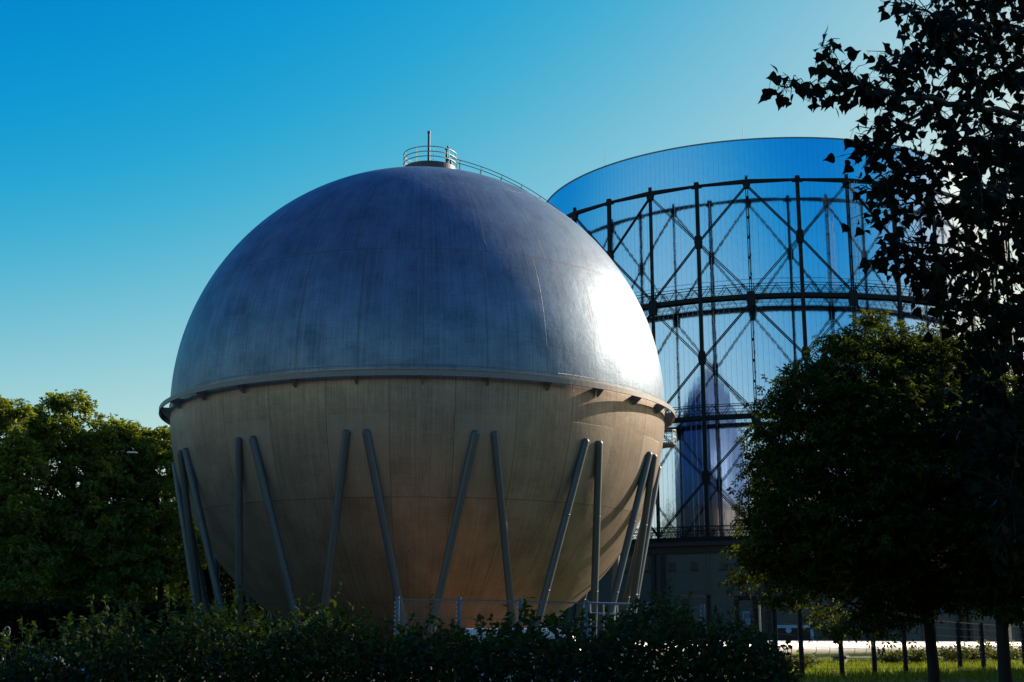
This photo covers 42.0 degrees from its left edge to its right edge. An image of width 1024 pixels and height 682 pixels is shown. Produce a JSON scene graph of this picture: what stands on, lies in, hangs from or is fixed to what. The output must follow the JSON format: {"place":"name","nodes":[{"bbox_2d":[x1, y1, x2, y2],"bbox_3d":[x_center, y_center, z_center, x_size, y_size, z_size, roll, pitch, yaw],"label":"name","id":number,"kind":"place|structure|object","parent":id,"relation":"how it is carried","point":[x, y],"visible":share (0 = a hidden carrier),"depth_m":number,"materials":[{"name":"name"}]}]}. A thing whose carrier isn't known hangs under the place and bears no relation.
{"place":"outdoors","nodes":[
{"label":"outdoors","id":0,"kind":"place"},
{"bbox_2d":[12,656,88,680],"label":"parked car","id":1,"kind":"object","parent":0,"point":[62,660],"depth_m":57.91,"materials":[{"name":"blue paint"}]},
{"bbox_2d":[1,644,439,681],"bbox_3d":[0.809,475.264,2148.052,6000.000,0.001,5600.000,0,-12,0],"label":"ground","id":2,"kind":"structure","parent":0,"point":[235,675],"depth_m":73.29,"materials":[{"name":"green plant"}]},
{"bbox_2d":[0,394,69,602],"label":"maple tree","id":3,"kind":"object","parent":2,"relation":"on","point":[16,548],"visible":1,"depth_m":149.28,"materials":[{"name":"green plant"}]},
{"bbox_2d":[0,598,105,659],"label":"bush","id":4,"kind":"object","parent":2,"relation":"on","point":[41,614],"visible":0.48,"depth_m":123.25,"materials":[{"name":"green plant"}]},
{"bbox_2d":[1,388,142,607],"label":"maple tree","id":5,"kind":"object","parent":2,"relation":"on","point":[53,436],"visible":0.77,"depth_m":155.24,"materials":[{"name":"green plant"}]},
{"bbox_2d":[110,451,137,598],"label":"street lamp","id":6,"kind":"object","parent":2,"relation":"on","point":[135,452],"visible":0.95,"depth_m":137.52,"materials":[{"name":"grey metal"}]},
{"bbox_2d":[71,413,179,602],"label":"maple tree","id":7,"kind":"object","parent":2,"relation":"on","point":[130,432],"visible":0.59,"depth_m":158.95,"materials":[{"name":"green plant"}]},
{"bbox_2d":[2,498,312,643],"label":"distant woods","id":8,"kind":"object","parent":2,"relation":"on","point":[168,584],"depth_m":345.17,"materials":[{"name":"green plant"}]},
{"bbox_2d":[96,425,220,606],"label":"maple tree","id":9,"kind":"object","parent":2,"relation":"on","point":[155,521],"visible":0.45,"depth_m":160.86,"materials":[{"name":"green plant"}]},
{"bbox_2d":[114,497,256,610],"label":"broadleaf tree","id":10,"kind":"object","parent":2,"relation":"on","point":[224,574],"visible":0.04,"depth_m":172.63,"materials":[{"name":"green plant"}]},
{"bbox_2d":[167,508,291,632],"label":"broadleaf tree","id":11,"kind":"object","parent":2,"relation":"on","point":[224,591],"visible":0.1,"depth_m":174.08,"materials":[{"name":"green plant"}]},
{"bbox_2d":[0,578,806,681],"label":"hedge","id":12,"kind":"object","parent":2,"relation":"on","point":[396,659],"visible":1,"depth_m":14.14,"materials":[{"name":"green plant"}]},
{"bbox_2d":[394,596,704,680],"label":"fence","id":13,"kind":"object","parent":2,"relation":"on","point":[519,601],"visible":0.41,"depth_m":37.20,"materials":[{"name":"grey paint"}]},
{"bbox_2d":[589,602,631,641],"bbox_3d":[2.903,9.260,38.918,1.250,3.240,0.044,0,-12,0],"label":"guard rail","id":14,"kind":"object","parent":2,"relation":"on","point":[603,613],"visible":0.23,"depth_m":39.20,"materials":[{"name":"grey metal"}]},
{"bbox_2d":[759,601,760,630],"bbox_3d":[9.098,11.311,48.704,0.160,3.621,0.120,0,-12,0],"label":"slim post","id":15,"kind":"object","parent":2,"relation":"on","point":[759,617],"visible":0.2,"depth_m":48.93,"materials":[{"name":"grey metal"}]},
{"bbox_2d":[542,122,1023,641],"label":"gasometer","id":16,"kind":"object","parent":2,"relation":"on","point":[736,262],"visible":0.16,"depth_m":152.67,"materials":[{"name":"metal"}]},
{"bbox_2d":[621,640,1021,663],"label":"heating pipe","id":17,"kind":"object","parent":2,"relation":"on","point":[862,648],"visible":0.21,"depth_m":67.06,"materials":[{"name":"silver metal"}]},
{"bbox_2d":[676,595,1023,681],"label":"wire fence","id":18,"kind":"object","parent":2,"relation":"on","point":[874,658],"visible":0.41,"depth_m":49.53,"materials":[{"name":"grey metal"}]},
{"bbox_2d":[718,307,1021,681],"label":"chestnut tree","id":19,"kind":"object","parent":2,"relation":"on","point":[888,482],"visible":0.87,"depth_m":33.59,"materials":[{"name":"green plant"}]},
{"bbox_2d":[758,0,1023,577],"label":"poplar tree","id":20,"kind":"object","parent":2,"relation":"on","point":[991,200],"visible":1,"depth_m":7.78,"materials":[{"name":"green plant"}]},
{"bbox_2d":[926,375,1023,681],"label":"chestnut tree","id":21,"kind":"object","parent":2,"relation":"on","point":[1006,609],"visible":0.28,"depth_m":32.51,"materials":[{"name":"green plant"}]},
{"bbox_2d":[4,657,452,673],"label":"gravel yard","id":22,"kind":"structure","parent":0,"point":[260,670],"depth_m":97.42,"materials":[{"name":"grey gravel"}]},
{"bbox_2d":[42,597,188,659],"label":"bush","id":23,"kind":"object","parent":22,"relation":"on","point":[153,614],"visible":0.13,"depth_m":126.93,"materials":[{"name":"green plant"}]},
{"bbox_2d":[127,599,266,651],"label":"bush","id":24,"kind":"object","parent":22,"relation":"on","point":[153,604],"visible":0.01,"depth_m":132.61,"materials":[{"name":"green plant"}]},
{"bbox_2d":[159,131,676,669],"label":"spherical gas tank","id":25,"kind":"object","parent":22,"relation":"on","point":[427,379],"visible":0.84,"depth_m":93.87,"materials":[{"name":"metal"}]},
{"bbox_2d":[0,0,1023,501],"label":"sky","id":26,"kind":"structure","parent":0,"point":[141,141],"materials":[{"name":"blue"}]},
{"bbox_2d":[465,628,609,681],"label":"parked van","id":27,"kind":"object","parent":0,"point":[551,634],"visible":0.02,"depth_m":42.08,"materials":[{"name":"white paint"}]},
{"bbox_2d":[610,653,1023,681],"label":"lawn","id":28,"kind":"structure","parent":0,"point":[849,657],"depth_m":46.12,"materials":[{"name":"plant"}]},
{"bbox_2d":[773,649,820,669],"bbox_3d":[11.664,13.330,55.454,2.316,1.030,1.650,0,-12,0],"label":"bramble","id":29,"kind":"object","parent":28,"relation":"on","point":[795,662],"visible":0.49,"depth_m":55.26,"materials":[{"name":"green plant"}]},
{"bbox_2d":[870,647,916,664],"bbox_3d":[18.681,15.457,65.345,2.292,1.070,1.612,0,-12,0],"label":"bramble","id":30,"kind":"object","parent":28,"relation":"on","point":[886,656],"visible":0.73,"depth_m":65.00,"materials":[{"name":"green plant"}]},
{"bbox_2d":[901,643,925,664],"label":"bramble","id":31,"kind":"object","parent":28,"relation":"on","point":[921,653],"visible":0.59,"depth_m":65.93,"materials":[{"name":"green plant"}]},
{"bbox_2d":[937,641,979,663],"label":"bramble","id":32,"kind":"object","parent":28,"relation":"on","point":[951,655],"visible":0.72,"depth_m":67.53,"materials":[{"name":"green plant"}]},
{"bbox_2d":[954,642,996,661],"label":"bramble","id":33,"kind":"object","parent":28,"relation":"on","point":[972,658],"visible":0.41,"depth_m":69.05,"materials":[{"name":"green plant"}]},
{"bbox_2d":[973,636,1021,661],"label":"bramble","id":34,"kind":"object","parent":28,"relation":"on","point":[1012,655],"visible":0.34,"depth_m":70.06,"materials":[{"name":"green plant"}]},
{"bbox_2d":[1010,644,1021,660],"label":"bramble","id":35,"kind":"object","parent":28,"relation":"on","point":[1020,656],"visible":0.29,"depth_m":71.02,"materials":[{"name":"green plant"}]},
{"label":"road","id":36,"kind":"structure","parent":0,"visible":0},
{"bbox_2d":[734,595,760,671],"bbox_3d":[7.915,10.369,44.816,0.796,3.593,0.155,0,-12,0],"label":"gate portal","id":37,"kind":"object","parent":36,"relation":"on","point":[753,598],"visible":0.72,"depth_m":45.06,"materials":[{"name":"metal"}]},
{"bbox_2d":[742,611,750,626],"bbox_3d":[7.906,9.646,44.947,0.260,1.061,0.037,0,-12,0],"label":"number sign","id":38,"kind":"object","parent":37,"relation":"hanging from","point":[746,615],"visible":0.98,"depth_m":45.01,"materials":[{"name":"metal"}]}
]}

